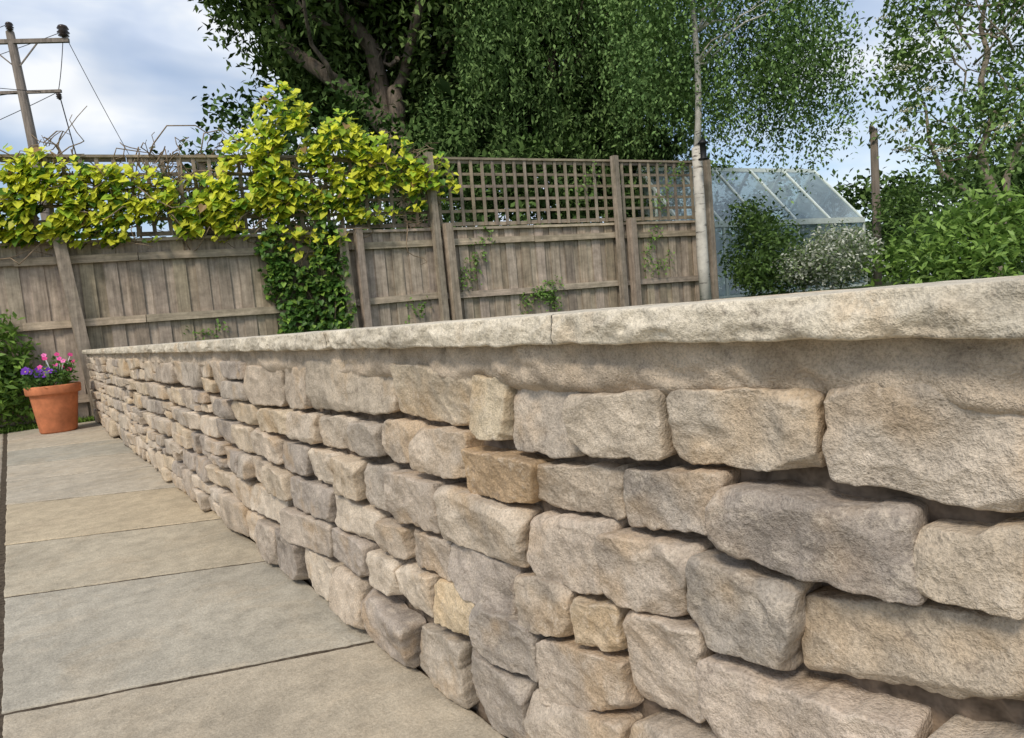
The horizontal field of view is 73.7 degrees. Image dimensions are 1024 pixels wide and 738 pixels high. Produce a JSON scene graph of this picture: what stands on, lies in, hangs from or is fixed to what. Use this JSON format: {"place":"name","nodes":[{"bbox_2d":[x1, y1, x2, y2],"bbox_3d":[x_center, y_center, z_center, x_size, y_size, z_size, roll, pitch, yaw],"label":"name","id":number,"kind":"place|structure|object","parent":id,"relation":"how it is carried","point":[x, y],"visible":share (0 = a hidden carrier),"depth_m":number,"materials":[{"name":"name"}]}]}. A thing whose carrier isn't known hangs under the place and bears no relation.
{"place":"outdoors","nodes":[
{"label":"outdoors","id":0,"kind":"place"},
{"bbox_2d":[0,421,504,737],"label":"patio paving","id":1,"kind":"structure","parent":0,"point":[140,597],"depth_m":1.90,"materials":[{"name":"stone"}]},
{"bbox_2d":[20,352,80,433],"bbox_3d":[-4.598,0.232,6.835,0.507,0.792,0.501,-8,6,-36],"label":"flower pot","id":2,"kind":"object","parent":1,"relation":"on","point":[54,404],"visible":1,"depth_m":6.71,"materials":[{"name":"ceramic"}]},
{"bbox_2d":[86,357,1023,737],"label":"walling stones","id":3,"kind":"object","parent":1,"relation":"on","point":[732,621],"visible":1,"depth_m":0.92,"materials":[{"name":"stone"}]},
{"bbox_2d":[86,338,1023,415],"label":"mortar bed","id":4,"kind":"object","parent":3,"relation":"on","point":[983,375],"visible":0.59,"depth_m":0.77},
{"bbox_2d":[0,0,1023,291],"label":"sky","id":5,"kind":"structure","parent":0,"point":[145,62],"materials":[{"name":"white"}]},
{"bbox_2d":[720,269,1023,298],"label":"raised lawn","id":6,"kind":"structure","parent":0,"point":[886,284],"depth_m":12.32,"materials":[{"name":"green plant"}]},
{"bbox_2d":[253,219,356,333],"bbox_3d":[-2.520,-0.912,8.483,1.205,1.846,0.377,-7,5,-22],"label":"ivy plant","id":7,"kind":"object","parent":6,"relation":"on","point":[326,284],"visible":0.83,"depth_m":8.40,"materials":[{"name":"green plant"}]},
{"bbox_2d":[0,152,718,427],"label":"wooden fence","id":8,"kind":"object","parent":6,"relation":"on","point":[63,299],"visible":0.57,"depth_m":8.93,"materials":[{"name":"brown wood"}]},
{"bbox_2d":[0,80,460,262],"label":"golden hop vine","id":9,"kind":"object","parent":8,"relation":"attached to","point":[64,191],"visible":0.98,"depth_m":8.02,"materials":[{"name":"yellow plant"}]},
{"bbox_2d":[183,148,687,339],"bbox_3d":[-0.522,-1.844,9.376,7.503,2.450,0.190,-7,5,-24],"label":"climbing plant","id":10,"kind":"object","parent":8,"relation":"attached to","point":[542,293],"visible":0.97,"depth_m":9.82,"materials":[{"name":"green plant"}]},
{"bbox_2d":[188,0,567,228],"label":"willow tree","id":11,"kind":"object","parent":6,"relation":"on","point":[402,50],"visible":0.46,"depth_m":15.87,"materials":[{"name":"green plant"}]},
{"bbox_2d":[145,63,806,280],"bbox_3d":[1.618,-3.489,15.276,17.385,5.462,4.740,-8,6,-36],"label":"hedge","id":12,"kind":"object","parent":6,"relation":"on","point":[354,106],"visible":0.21,"depth_m":12.79,"materials":[{"name":"green plant"}]},
{"bbox_2d":[416,0,749,225],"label":"weeping willow tree","id":13,"kind":"object","parent":6,"relation":"on","point":[510,70],"visible":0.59,"depth_m":13.91,"materials":[{"name":"green plant"}]},
{"bbox_2d":[580,0,879,300],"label":"birch tree","id":14,"kind":"object","parent":6,"relation":"on","point":[789,82],"visible":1,"depth_m":10.65,"materials":[{"name":"green plant"}]},
{"bbox_2d":[697,132,708,160],"bbox_3d":[2.921,-3.423,10.466,0.170,0.455,0.347,-4,5,14],"label":"bird feeder","id":15,"kind":"object","parent":14,"relation":"attached to","point":[702,142],"visible":1,"depth_m":10.35,"materials":[{"name":"black metal"}]},
{"bbox_2d":[622,167,867,298],"bbox_3d":[5.162,-3.111,15.724,5.267,2.975,2.678,-7,5,-25],"label":"greenhouse","id":16,"kind":"object","parent":6,"relation":"on","point":[824,202],"visible":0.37,"depth_m":15.98,"materials":[{"name":"clear glass"}]},
{"bbox_2d":[714,191,816,296],"bbox_3d":[4.132,-1.903,11.193,1.545,2.106,2.357,-6,5,-13],"label":"dark shrub","id":17,"kind":"object","parent":6,"relation":"on","point":[770,241],"visible":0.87,"depth_m":11.02,"materials":[{"name":"green plant"}]},
{"bbox_2d":[770,219,885,291],"bbox_3d":[4.705,-1.639,10.110,1.280,1.166,1.647,-8,6,-36],"label":"variegated shrub","id":18,"kind":"object","parent":6,"relation":"on","point":[817,262],"visible":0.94,"depth_m":9.90,"materials":[{"name":"green plant"}]},
{"bbox_2d":[869,126,881,285],"bbox_3d":[6.228,-2.745,11.704,0.182,2.834,0.159,-8,6,-36],"label":"weathered post","id":19,"kind":"object","parent":6,"relation":"on","point":[875,179],"visible":0.63,"depth_m":11.62,"materials":[{"name":"grey wood"}]},
{"bbox_2d":[824,162,982,288],"bbox_3d":[6.336,-2.312,11.595,1.661,1.984,3.145,-7,5,-22],"label":"buddleia shrub","id":20,"kind":"object","parent":6,"relation":"on","point":[906,197],"visible":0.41,"depth_m":10.82,"materials":[{"name":"green plant"}]},
{"bbox_2d":[832,123,1023,283],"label":"hedge","id":21,"kind":"object","parent":6,"relation":"on","point":[864,195],"visible":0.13,"depth_m":17.14,"materials":[{"name":"green plant"}]},
{"bbox_2d":[848,0,1023,276],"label":"elder tree","id":22,"kind":"object","parent":6,"relation":"on","point":[980,110],"visible":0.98,"depth_m":10.78,"materials":[{"name":"green plant"}]},
{"bbox_2d":[852,166,1023,286],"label":"laurel bush","id":23,"kind":"object","parent":6,"relation":"on","point":[999,239],"visible":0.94,"depth_m":8.52,"materials":[{"name":"green plant"}]},
{"label":"ground","id":24,"kind":"structure","parent":0,"visible":0},
{"bbox_2d":[0,415,94,433],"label":"grass","id":25,"kind":"structure","parent":24,"relation":"on","point":[15,428],"depth_m":7.27,"materials":[{"name":"green plant"}]},
{"bbox_2d":[0,309,51,428],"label":"leafy plant","id":26,"kind":"object","parent":25,"relation":"on","point":[12,387],"visible":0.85,"depth_m":7.17,"materials":[{"name":"green plant"}]},
{"bbox_2d":[0,22,173,240],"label":"utility pole","id":27,"kind":"object","parent":24,"relation":"on","point":[11,41],"visible":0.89,"depth_m":23.92,"materials":[{"name":"weathered wood"},{"name":"dark metal"},{"name":"brown porcelain"}]},
{"bbox_2d":[94,368,1023,737],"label":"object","id":28,"kind":"object","parent":24,"relation":"on","point":[944,710],"depth_m":0.72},
{"bbox_2d":[82,275,1023,353],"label":"coping stones","id":29,"kind":"object","parent":28,"relation":"on","point":[992,308],"visible":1,"depth_m":0.72,"materials":[{"name":"stone"}]},
{"bbox_2d":[716,196,1023,295],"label":"distant trees","id":30,"kind":"object","parent":24,"relation":"on","point":[722,291],"visible":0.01,"depth_m":36.10,"materials":[{"name":"green plant"}]}
]}

